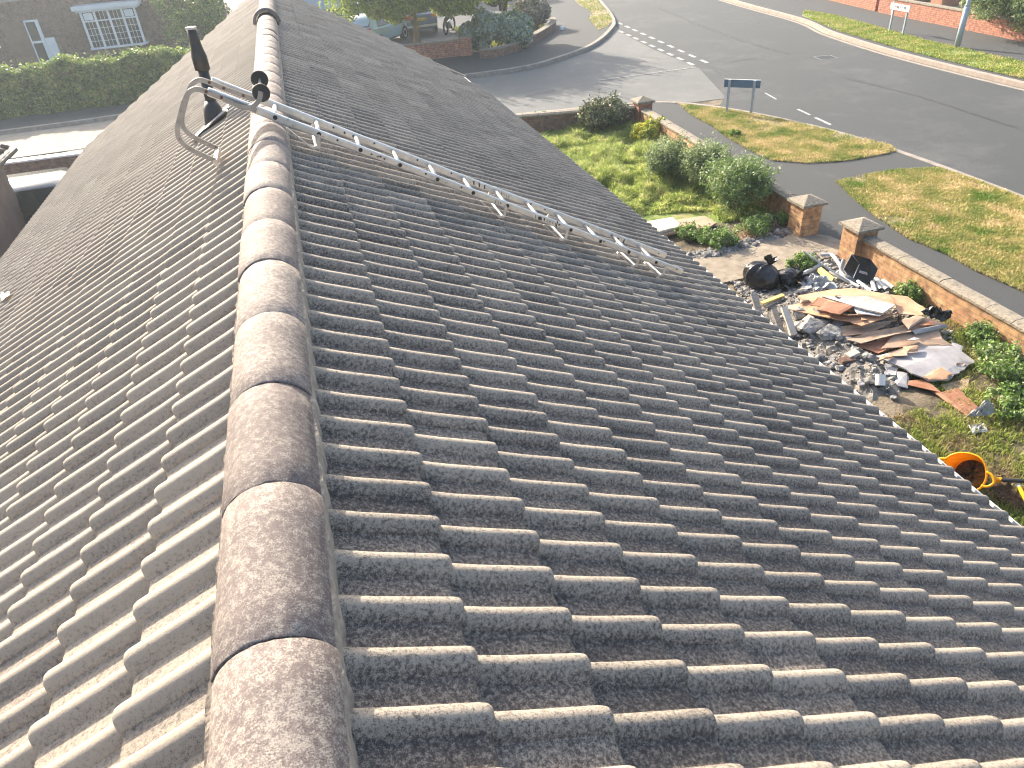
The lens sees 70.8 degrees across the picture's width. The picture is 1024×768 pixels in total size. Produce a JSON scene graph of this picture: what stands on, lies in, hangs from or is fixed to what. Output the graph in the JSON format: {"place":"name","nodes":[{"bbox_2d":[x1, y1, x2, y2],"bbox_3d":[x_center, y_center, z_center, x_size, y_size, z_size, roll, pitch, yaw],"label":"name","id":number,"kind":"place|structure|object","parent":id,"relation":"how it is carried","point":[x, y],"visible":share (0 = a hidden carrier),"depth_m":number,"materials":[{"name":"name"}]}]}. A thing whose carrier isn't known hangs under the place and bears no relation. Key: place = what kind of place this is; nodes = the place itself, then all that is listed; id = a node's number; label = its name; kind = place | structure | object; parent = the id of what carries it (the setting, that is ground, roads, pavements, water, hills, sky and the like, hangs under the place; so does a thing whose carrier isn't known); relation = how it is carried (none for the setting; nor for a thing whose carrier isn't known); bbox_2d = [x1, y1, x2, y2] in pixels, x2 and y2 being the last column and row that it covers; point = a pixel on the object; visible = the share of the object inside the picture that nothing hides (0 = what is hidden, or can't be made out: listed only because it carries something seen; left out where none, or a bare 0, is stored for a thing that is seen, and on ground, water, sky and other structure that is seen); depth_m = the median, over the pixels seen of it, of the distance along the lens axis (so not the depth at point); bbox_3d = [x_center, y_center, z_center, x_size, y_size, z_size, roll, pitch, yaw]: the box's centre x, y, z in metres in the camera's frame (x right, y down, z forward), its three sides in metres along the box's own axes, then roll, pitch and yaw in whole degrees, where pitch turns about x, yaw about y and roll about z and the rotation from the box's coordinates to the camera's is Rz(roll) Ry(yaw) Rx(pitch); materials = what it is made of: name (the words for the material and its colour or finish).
{"place":"outdoors","nodes":[
{"label":"outdoors","id":0,"kind":"place"},
{"bbox_2d":[0,119,115,157],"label":"concrete lane","id":1,"kind":"structure","parent":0,"point":[52,139],"depth_m":24.69,"materials":[{"name":"grey concrete"}]},
{"bbox_2d":[0,0,611,129],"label":"corner pavement","id":2,"kind":"structure","parent":0,"point":[580,30],"depth_m":32.19,"materials":[{"name":"grey concrete"}]},
{"bbox_2d":[0,40,200,119],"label":"hedge","id":3,"kind":"object","parent":2,"relation":"on","point":[63,83],"visible":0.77,"depth_m":27.36,"materials":[{"name":"green plant"}]},
{"bbox_2d":[0,0,226,66],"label":"brick house","id":4,"kind":"structure","parent":2,"relation":"on","point":[45,30],"depth_m":37.30,"materials":[{"name":"brick"}]},
{"bbox_2d":[1,21,38,65],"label":"door","id":5,"kind":"structure","parent":4,"relation":"in","point":[17,36],"depth_m":37.16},
{"bbox_2d":[70,0,149,49],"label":"window","id":6,"kind":"structure","parent":4,"relation":"in","point":[114,24],"depth_m":37.16,"materials":[{"name":"white plastic"}]},
{"bbox_2d":[147,0,231,49],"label":"garden tree","id":7,"kind":"object","parent":2,"relation":"on","point":[207,15],"visible":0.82,"depth_m":32.69,"materials":[{"name":"green plant"}]},
{"bbox_2d":[353,12,407,39],"bbox_3d":[-6.673,-17.506,35.388,2.120,1.490,4.250,8,36,18],"label":"parked car","id":8,"kind":"object","parent":2,"relation":"on","point":[382,27],"visible":0.28,"depth_m":34.47,"materials":[{"name":"silver metal"}]},
{"bbox_2d":[318,0,533,42],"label":"weeping tree","id":9,"kind":"object","parent":2,"relation":"on","point":[393,11],"visible":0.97,"depth_m":30.60,"materials":[{"name":"green plant"}]},
{"bbox_2d":[402,38,461,58],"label":"corner garden wall","id":10,"kind":"structure","parent":2,"relation":"on","point":[441,49],"depth_m":31.34,"materials":[{"name":"red brick"}]},
{"bbox_2d":[443,13,455,34],"bbox_3d":[-3.353,-18.751,37.280,0.618,1.064,2.116,9,37,19],"label":"motorbike","id":11,"kind":"object","parent":2,"relation":"on","point":[447,22],"visible":0.88,"depth_m":37.04,"materials":[{"name":"plastic"}]},
{"bbox_2d":[456,8,534,51],"bbox_3d":[-0.615,-15.706,32.137,3.767,2.011,2.353,-12,35,-11],"label":"grey shrub","id":12,"kind":"object","parent":2,"relation":"on","point":[484,28],"visible":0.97,"depth_m":31.55,"materials":[{"name":"green plant"}]},
{"bbox_2d":[479,17,556,57],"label":"dwarf wall","id":13,"kind":"structure","parent":2,"relation":"on","point":[538,35],"depth_m":31.55,"materials":[{"name":"paint"}]},
{"bbox_2d":[514,0,551,28],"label":"purple shrub","id":14,"kind":"object","parent":2,"relation":"on","point":[538,12],"visible":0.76,"depth_m":35.81,"materials":[{"name":"grey plant"}]},
{"bbox_2d":[575,0,612,29],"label":"corner grass verge","id":15,"kind":"structure","parent":2,"relation":"on","point":[603,11],"depth_m":39.54,"materials":[{"name":"plant"}]},
{"bbox_2d":[304,0,348,8],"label":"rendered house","id":16,"kind":"structure","parent":0,"point":[322,4],"depth_m":49.29,"materials":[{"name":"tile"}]},
{"bbox_2d":[405,8,437,31],"bbox_3d":[-5.266,-19.574,38.249,2.121,1.490,4.296,-12,35,-11],"label":"parked car","id":17,"kind":"object","parent":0,"point":[428,20],"visible":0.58,"depth_m":36.70,"materials":[{"name":"grey paint"}]},
{"bbox_2d":[484,0,511,12],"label":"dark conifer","id":18,"kind":"object","parent":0,"point":[504,3],"visible":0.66,"depth_m":33.74,"materials":[{"name":"green plant"}]},
{"bbox_2d":[68,103,1023,316],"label":"pavement","id":19,"kind":"structure","parent":0,"point":[819,179],"depth_m":15.77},
{"bbox_2d":[678,102,896,163],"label":"grass verge","id":20,"kind":"object","parent":19,"relation":"on","point":[761,120],"depth_m":19.12,"materials":[{"name":"plant"}]},
{"bbox_2d":[724,79,760,111],"bbox_3d":[6.673,-8.350,21.039,1.033,1.012,0.094,13,38,24],"label":"street name sign","id":21,"kind":"object","parent":20,"relation":"on","point":[742,83],"visible":0.86,"depth_m":20.87,"materials":[{"name":"metal"}]},
{"bbox_2d":[836,166,1023,291],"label":"grass verge","id":22,"kind":"object","parent":19,"relation":"on","point":[888,217],"depth_m":14.13,"materials":[{"name":"plant"}]},
{"bbox_2d":[467,26,723,113],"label":"side road","id":23,"kind":"structure","parent":0,"point":[615,54],"depth_m":26.59,"materials":[{"name":"grey asphalt"}]},
{"bbox_2d":[537,119,775,222],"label":"long grass","id":24,"kind":"structure","parent":0,"point":[610,159],"depth_m":16.83,"materials":[{"name":"green plant"}]},
{"bbox_2d":[575,90,631,129],"bbox_3d":[2.615,-7.630,20.226,1.654,1.164,1.309,-12,35,-11],"label":"dark bush","id":25,"kind":"object","parent":24,"relation":"on","point":[596,115],"visible":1,"depth_m":20.09,"materials":[{"name":"green plant"}]},
{"bbox_2d":[629,113,665,141],"bbox_3d":[3.660,-6.883,19.353,0.885,0.780,1.122,21,42,32],"label":"yellow bush","id":26,"kind":"object","parent":24,"relation":"on","point":[646,129],"visible":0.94,"depth_m":19.17,"materials":[{"name":"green plant"}]},
{"bbox_2d":[642,130,710,178],"bbox_3d":[3.837,-5.190,16.523,1.638,1.159,1.621,6,36,15],"label":"green shrub","id":27,"kind":"object","parent":24,"relation":"on","point":[661,155],"visible":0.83,"depth_m":16.31,"materials":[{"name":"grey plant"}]},
{"bbox_2d":[676,130,734,183],"bbox_3d":[4.217,-4.868,15.912,1.259,1.264,1.468,14,38,25],"label":"green shrub","id":28,"kind":"object","parent":24,"relation":"on","point":[695,158],"visible":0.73,"depth_m":15.69,"materials":[{"name":"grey plant"}]},
{"bbox_2d":[692,99,722,105],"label":"ground","id":29,"kind":"structure","parent":0,"point":[716,102],"depth_m":22.98,"materials":[{"name":"concrete"}]},
{"bbox_2d":[0,144,26,257],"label":"neighbour garage","id":30,"kind":"structure","parent":29,"relation":"on","point":[13,223],"depth_m":14.41,"materials":[{"name":"tile"}]},
{"bbox_2d":[7,167,68,223],"bbox_3d":[-11.311,-3.643,15.690,4.451,1.440,2.120,-12,35,-11],"label":"parked car","id":31,"kind":"object","parent":29,"relation":"on","point":[33,190],"visible":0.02,"depth_m":15.11,"materials":[{"name":"paint"}]},
{"bbox_2d":[2,150,82,174],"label":"garden wall","id":32,"kind":"structure","parent":29,"relation":"on","point":[37,163],"depth_m":19.72,"materials":[{"name":"brown brick"}]},
{"bbox_2d":[0,0,615,134],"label":"kerb","id":33,"kind":"structure","parent":29,"relation":"on","point":[604,36],"depth_m":28.51,"materials":[{"name":"concrete"}]},
{"bbox_2d":[458,35,472,55],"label":"wall pier","id":34,"kind":"structure","parent":29,"relation":"on","point":[466,45],"depth_m":31.40,"materials":[{"name":"red brick"}]},
{"bbox_2d":[0,0,1023,767],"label":"tiled bungalow","id":35,"kind":"object","parent":29,"relation":"on","point":[328,454],"visible":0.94,"depth_m":2.67,"materials":[{"name":"tile"}]},
{"bbox_2d":[185,26,228,142],"bbox_3d":[-2.722,-2.605,6.274,0.377,0.886,0.400,-12,35,-11],"label":"vent pipe","id":36,"kind":"object","parent":35,"relation":"on","point":[214,112],"visible":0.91,"depth_m":6.28,"materials":[{"name":"black plastic"}]},
{"bbox_2d":[175,70,683,276],"bbox_3d":[-0.381,-1.494,5.529,3.719,1.994,0.427,-12,35,-11],"label":"roof ladder","id":37,"kind":"object","parent":35,"relation":"on","point":[259,94],"visible":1,"depth_m":5.23,"materials":[{"name":"metal"}]},
{"bbox_2d":[0,101,1023,196],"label":"kerb","id":38,"kind":"structure","parent":29,"relation":"on","point":[840,132],"depth_m":20.88,"materials":[{"name":"concrete"}]},
{"bbox_2d":[516,105,634,132],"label":"garden wall","id":39,"kind":"structure","parent":29,"relation":"on","point":[539,122],"depth_m":20.54,"materials":[{"name":"brown brick"}]},
{"bbox_2d":[630,96,654,122],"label":"corner pier","id":40,"kind":"structure","parent":29,"relation":"on","point":[640,102],"depth_m":20.33,"materials":[{"name":"red brick"}]},
{"bbox_2d":[640,108,796,223],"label":"garden wall","id":41,"kind":"structure","parent":29,"relation":"on","point":[776,201],"depth_m":17.50,"materials":[{"name":"brick"}]},
{"bbox_2d":[787,194,827,236],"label":"gate pier","id":42,"kind":"structure","parent":29,"relation":"on","point":[805,214],"depth_m":13.56,"materials":[{"name":"brick"}]},
{"bbox_2d":[830,0,879,10],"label":"roadside wall","id":43,"kind":"structure","parent":29,"relation":"on","point":[872,5],"depth_m":35.03,"materials":[{"name":"red brick"}]},
{"bbox_2d":[838,217,884,262],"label":"gate pier","id":44,"kind":"structure","parent":29,"relation":"on","point":[855,231],"depth_m":12.46,"materials":[{"name":"brick"}]},
{"bbox_2d":[860,235,1023,355],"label":"garden wall","id":45,"kind":"structure","parent":29,"relation":"on","point":[945,292],"depth_m":10.94,"materials":[{"name":"brick"}]},
{"bbox_2d":[877,0,1023,41],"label":"roadside wall","id":46,"kind":"structure","parent":29,"relation":"on","point":[944,15],"depth_m":29.75,"materials":[{"name":"red brick"}]},
{"bbox_2d":[692,233,839,283],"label":"garden path","id":47,"kind":"structure","parent":0,"point":[725,268],"depth_m":13.18,"materials":[{"name":"concrete"}]},
{"bbox_2d":[794,249,845,276],"bbox_3d":[5.360,-2.064,12.654,1.030,0.181,1.480,0,35,7],"label":"stone bed","id":48,"kind":"object","parent":47,"relation":"on","point":[831,265],"visible":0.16,"depth_m":12.68,"materials":[{"name":"stone"}]},
{"bbox_2d":[602,0,1023,194],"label":"road","id":49,"kind":"structure","parent":0,"point":[795,77],"depth_m":23.28,"materials":[{"name":"grey asphalt"}]},
{"bbox_2d":[618,23,708,64],"bbox_3d":[6.176,-15.425,32.377,0.842,0.001,11.585,-9,35,-6],"label":"give way marking","id":50,"kind":"object","parent":49,"relation":"on","point":[679,58],"visible":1,"depth_m":31.05,"materials":[{"name":"paint"}]},
{"bbox_2d":[719,0,1023,90],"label":"channel","id":51,"kind":"object","parent":49,"relation":"on","point":[814,30],"visible":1,"depth_m":27.05,"materials":[{"name":"concrete"}]},
{"bbox_2d":[724,0,1023,88],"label":"kerb","id":52,"kind":"structure","parent":49,"relation":"on","point":[960,69],"depth_m":26.71,"materials":[{"name":"concrete"}]},
{"bbox_2d":[667,216,1023,525],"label":"garden soil","id":53,"kind":"structure","parent":0,"point":[910,398],"depth_m":9.29,"materials":[{"name":"brown soil"}]},
{"bbox_2d":[662,216,715,235],"bbox_3d":[3.448,-3.171,14.396,1.190,0.043,0.608,-12,35,-11],"label":"board","id":54,"kind":"object","parent":53,"relation":"on","point":[702,220],"visible":0.47,"depth_m":14.42,"materials":[{"name":"wood"}]},
{"bbox_2d":[647,217,680,232],"bbox_3d":[3.060,-3.168,14.327,0.560,0.067,0.549,-12,35,-11],"label":"board","id":55,"kind":"object","parent":54,"relation":"on","point":[666,224],"visible":0.87,"depth_m":14.28,"materials":[{"name":"wood"}]},
{"bbox_2d":[674,219,708,240],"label":"weeds","id":56,"kind":"object","parent":53,"relation":"on","point":[691,231],"visible":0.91,"depth_m":13.91,"materials":[{"name":"green plant"}]},
{"bbox_2d":[696,223,740,249],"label":"weeds","id":57,"kind":"object","parent":53,"relation":"on","point":[723,235],"visible":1,"depth_m":13.53,"materials":[{"name":"green plant"}]},
{"bbox_2d":[686,225,792,258],"bbox_3d":[4.429,-2.650,13.655,2.561,0.291,0.586,-17,36,-18],"label":"gravel strip","id":58,"kind":"object","parent":53,"relation":"on","point":[743,243],"visible":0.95,"depth_m":13.49,"materials":[{"name":"gravel"}]},
{"bbox_2d":[698,142,783,215],"bbox_3d":[4.557,-4.158,14.720,1.577,1.388,1.642,-5,34,-1],"label":"green shrub","id":59,"kind":"object","parent":53,"relation":"on","point":[731,182],"visible":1,"depth_m":14.43,"materials":[{"name":"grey plant"}]},
{"bbox_2d":[729,280,765,310],"bbox_3d":[4.059,-1.479,11.978,0.509,0.199,1.249,-9,34,-6],"label":"gravel patch","id":60,"kind":"object","parent":53,"relation":"on","point":[743,288],"visible":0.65,"depth_m":12.09,"materials":[{"name":"gravel"}]},
{"bbox_2d":[733,211,773,236],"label":"weeds","id":61,"kind":"object","parent":53,"relation":"on","point":[756,224],"visible":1,"depth_m":13.83,"materials":[{"name":"green plant"}]},
{"bbox_2d":[743,254,779,289],"bbox_3d":[4.202,-1.890,12.054,0.612,0.590,0.599,-12,35,-11],"label":"bin bag","id":62,"kind":"object","parent":53,"relation":"on","point":[760,275],"visible":0.98,"depth_m":11.94,"materials":[{"name":"plastic"}]},
{"bbox_2d":[773,209,788,224],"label":"weeds","id":63,"kind":"object","parent":53,"relation":"on","point":[781,217],"visible":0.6,"depth_m":14.19,"materials":[{"name":"green plant"}]},
{"bbox_2d":[779,268,808,286],"bbox_3d":[4.691,-1.794,12.078,0.436,0.341,0.468,-26,40,-29],"label":"bin bag","id":64,"kind":"object","parent":53,"relation":"on","point":[789,277],"visible":0.93,"depth_m":12.02,"materials":[{"name":"plastic"}]},
{"bbox_2d":[785,250,817,270],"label":"weeds","id":65,"kind":"object","parent":53,"relation":"on","point":[802,259],"visible":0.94,"depth_m":12.57,"materials":[{"name":"green plant"}]},
{"bbox_2d":[746,271,958,394],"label":"rubble chips","id":66,"kind":"object","parent":53,"relation":"on","point":[832,365],"visible":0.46,"depth_m":10.54,"materials":[{"name":"concrete"}]},
{"bbox_2d":[798,288,895,311],"bbox_3d":[5.089,-1.278,10.969,1.267,0.132,0.709,-2,34,4],"label":"hardboard sheet","id":67,"kind":"object","parent":66,"relation":"on","point":[814,296],"visible":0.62,"depth_m":11.08,"materials":[{"name":"wood"}]},
{"bbox_2d":[788,300,896,325],"bbox_3d":[4.830,-1.058,10.730,1.580,0.152,0.485,15,39,26],"label":"hardboard sheet","id":68,"kind":"object","parent":67,"relation":"on","point":[855,319],"visible":0.85,"depth_m":10.61,"materials":[{"name":"wood"}]},
{"bbox_2d":[818,301,852,314],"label":"hardboard sheet","id":69,"kind":"object","parent":68,"relation":"on","point":[836,308],"visible":1,"depth_m":10.65,"materials":[{"name":"wood"}]},
{"bbox_2d":[822,296,894,313],"bbox_3d":[5.158,-1.233,10.763,0.955,0.063,0.369,24,44,35],"label":"hardboard sheet","id":70,"kind":"object","parent":67,"relation":"on","point":[867,303],"visible":1,"depth_m":10.70,"materials":[{"name":"wood"}]},
{"bbox_2d":[890,294,924,315],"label":"hardboard sheet","id":71,"kind":"object","parent":66,"relation":"on","point":[905,305],"visible":0.9,"depth_m":10.81,"materials":[{"name":"wood"}]},
{"bbox_2d":[876,345,974,381],"bbox_3d":[5.733,-0.296,9.855,1.171,0.098,0.763,-12,35,-11],"label":"hardboard sheet","id":72,"kind":"object","parent":66,"relation":"on","point":[922,361],"visible":0.91,"depth_m":9.85,"materials":[{"name":"grey wood"}]},
{"bbox_2d":[880,330,951,349],"bbox_3d":[5.688,-0.626,10.246,0.989,0.072,0.319,-4,34,2],"label":"hardboard sheet","id":73,"kind":"object","parent":72,"relation":"on","point":[932,338],"visible":0.97,"depth_m":10.21,"materials":[{"name":"wood"}]},
{"bbox_2d":[846,318,946,343],"bbox_3d":[5.529,-0.779,10.348,1.467,0.152,0.221,-11,35,-9],"label":"hardboard sheet","id":74,"kind":"object","parent":73,"relation":"on","point":[873,335],"visible":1,"depth_m":10.35,"materials":[{"name":"wood"}]},
{"bbox_2d":[901,315,924,328],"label":"hardboard sheet","id":75,"kind":"object","parent":74,"relation":"on","point":[910,322],"visible":1,"depth_m":10.39,"materials":[{"name":"wood"}]},
{"bbox_2d":[913,324,946,334],"bbox_3d":[5.991,-0.789,10.314,0.551,0.062,0.049,-11,35,-9],"label":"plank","id":76,"kind":"object","parent":73,"relation":"on","point":[924,330],"visible":1,"depth_m":10.30,"materials":[{"name":"wood"}]},
{"bbox_2d":[923,367,953,379],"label":"hardboard sheet","id":77,"kind":"object","parent":72,"relation":"on","point":[940,373],"visible":1,"depth_m":9.58,"materials":[{"name":"wood"}]},
{"bbox_2d":[744,279,965,400],"bbox_3d":[5.139,-0.792,10.690,3.100,0.298,4.200,-12,35,-11],"label":"rubble mound","id":78,"kind":"object","parent":53,"relation":"on","point":[865,389],"visible":0.24,"depth_m":10.31,"materials":[{"name":"grey concrete"}]},
{"bbox_2d":[771,308,784,331],"bbox_3d":[4.018,-0.964,10.899,0.091,0.275,0.289,-12,35,-11],"label":"timber length","id":79,"kind":"object","parent":78,"relation":"on","point":[777,318],"visible":0.79,"depth_m":10.89,"materials":[{"name":"wood"}]},
{"bbox_2d":[780,306,796,335],"bbox_3d":[4.152,-0.943,10.808,0.100,0.302,0.434,-7,34,-4],"label":"timber length","id":80,"kind":"object","parent":78,"relation":"on","point":[789,323],"visible":1,"depth_m":10.78,"materials":[{"name":"wood"}]},
{"bbox_2d":[794,317,832,334],"bbox_3d":[4.527,-0.860,10.797,0.651,0.311,0.404,-12,35,-11],"label":"concrete lump","id":81,"kind":"object","parent":78,"relation":"on","point":[810,326],"visible":0.68,"depth_m":10.65,"materials":[{"name":"concrete"}]},
{"bbox_2d":[801,272,836,290],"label":"plastic sheet","id":82,"kind":"object","parent":78,"relation":"on","point":[816,282],"visible":0.98,"depth_m":11.80,"materials":[{"name":"plastic"}]},
{"bbox_2d":[815,324,841,340],"bbox_3d":[4.666,-0.762,10.585,0.462,0.172,0.292,-24,39,-26],"label":"concrete lump","id":83,"kind":"object","parent":78,"relation":"on","point":[827,332],"visible":0.99,"depth_m":10.50,"materials":[{"name":"concrete"}]},
{"bbox_2d":[843,254,877,285],"bbox_3d":[5.741,-1.888,11.912,0.530,0.446,0.144,22,42,33],"label":"black box","id":84,"kind":"object","parent":78,"relation":"on","point":[861,269],"visible":0.94,"depth_m":11.91,"materials":[{"name":"plastic"}]},
{"bbox_2d":[840,320,895,335],"bbox_3d":[5.169,-0.799,10.488,0.902,0.110,0.255,-2,34,3],"label":"hardboard sheet","id":85,"kind":"object","parent":78,"relation":"on","point":[849,330],"visible":0.93,"depth_m":10.52,"materials":[{"name":"wood"}]},
{"bbox_2d":[858,336,892,353],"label":"hardboard sheet","id":86,"kind":"object","parent":78,"relation":"on","point":[875,346],"visible":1,"depth_m":10.28,"materials":[{"name":"wood"}]},
{"bbox_2d":[895,371,908,388],"bbox_3d":[5.238,-0.067,9.682,0.180,0.071,0.324,10,37,21],"label":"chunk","id":87,"kind":"object","parent":78,"relation":"on","point":[902,380],"visible":1,"depth_m":9.65,"materials":[{"name":"concrete"}]},
{"bbox_2d":[921,304,952,321],"bbox_3d":[6.214,-1.040,10.529,0.428,0.245,0.207,10,37,20],"label":"black bag","id":88,"kind":"object","parent":78,"relation":"on","point":[932,312],"visible":1,"depth_m":10.53,"materials":[{"name":"plastic"}]},
{"bbox_2d":[893,277,924,303],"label":"weeds","id":89,"kind":"object","parent":53,"relation":"on","point":[914,291],"visible":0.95,"depth_m":11.37,"materials":[{"name":"green plant"}]},
{"bbox_2d":[877,281,1023,525],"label":"garden grass","id":90,"kind":"structure","parent":53,"relation":"on","point":[974,395],"depth_m":8.78,"materials":[{"name":"green plant"}]},
{"bbox_2d":[907,379,976,416],"bbox_3d":[5.604,0.094,9.431,0.476,0.052,0.966,-25,39,-27],"label":"hardboard sheet","id":91,"kind":"object","parent":90,"relation":"on","point":[928,385],"visible":0.97,"depth_m":9.33,"materials":[{"name":"wood"}]},
{"bbox_2d":[968,399,996,416],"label":"plastic sheet","id":92,"kind":"object","parent":90,"relation":"on","point":[985,408],"visible":1,"depth_m":8.93,"materials":[{"name":"plastic"}]},
{"bbox_2d":[941,378,968,390],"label":"hardboard sheet","id":93,"kind":"object","parent":53,"relation":"on","point":[957,385],"visible":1,"depth_m":9.53,"materials":[{"name":"wood"}]},
{"bbox_2d":[939,452,995,489],"bbox_3d":[5.059,0.999,7.972,0.492,0.491,0.574,-12,35,-11],"label":"yellow tub","id":94,"kind":"object","parent":53,"relation":"on","point":[972,468],"visible":0.62,"depth_m":8.01,"materials":[{"name":"plastic"}]},
{"bbox_2d":[959,318,1001,346],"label":"weeds","id":95,"kind":"object","parent":53,"relation":"on","point":[982,331],"visible":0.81,"depth_m":10.13,"materials":[{"name":"green plant"}]},
{"bbox_2d":[972,338,1023,385],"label":"weeds","id":96,"kind":"object","parent":53,"relation":"on","point":[1004,369],"visible":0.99,"depth_m":9.53,"materials":[{"name":"green plant"}]},
{"bbox_2d":[983,377,1023,420],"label":"weeds","id":97,"kind":"object","parent":53,"relation":"on","point":[1013,396],"visible":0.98,"depth_m":9.01,"materials":[{"name":"green plant"}]},
{"bbox_2d":[990,477,1023,508],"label":"heap","id":98,"kind":"object","parent":53,"relation":"on","point":[1008,490],"visible":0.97,"depth_m":7.81,"materials":[{"name":"soil"}]},
{"bbox_2d":[738,0,1023,80],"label":"pavement","id":99,"kind":"structure","parent":0,"point":[990,44],"depth_m":29.91,"materials":[{"name":"grey concrete"}]},
{"bbox_2d":[959,0,1023,34],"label":"roadside bush","id":100,"kind":"object","parent":99,"relation":"on","point":[1013,8],"visible":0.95,"depth_m":26.69,"materials":[{"name":"green plant"}]},
{"bbox_2d":[802,9,1023,78],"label":"grass verge","id":101,"kind":"object","parent":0,"point":[954,52],"depth_m":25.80,"materials":[{"name":"plant"}]},
{"bbox_2d":[888,3,910,34],"bbox_3d":[15.635,-14.726,29.180,0.096,1.172,1.219,-9,35,-7],"label":"street name sign","id":102,"kind":"object","parent":101,"relation":"on","point":[899,7],"visible":0.98,"depth_m":28.95,"materials":[{"name":"metal"}]},
{"bbox_2d":[954,0,970,46],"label":"lamp post","id":103,"kind":"object","parent":101,"relation":"on","point":[963,21],"visible":0.87,"depth_m":26.08,"materials":[{"name":"metal"}]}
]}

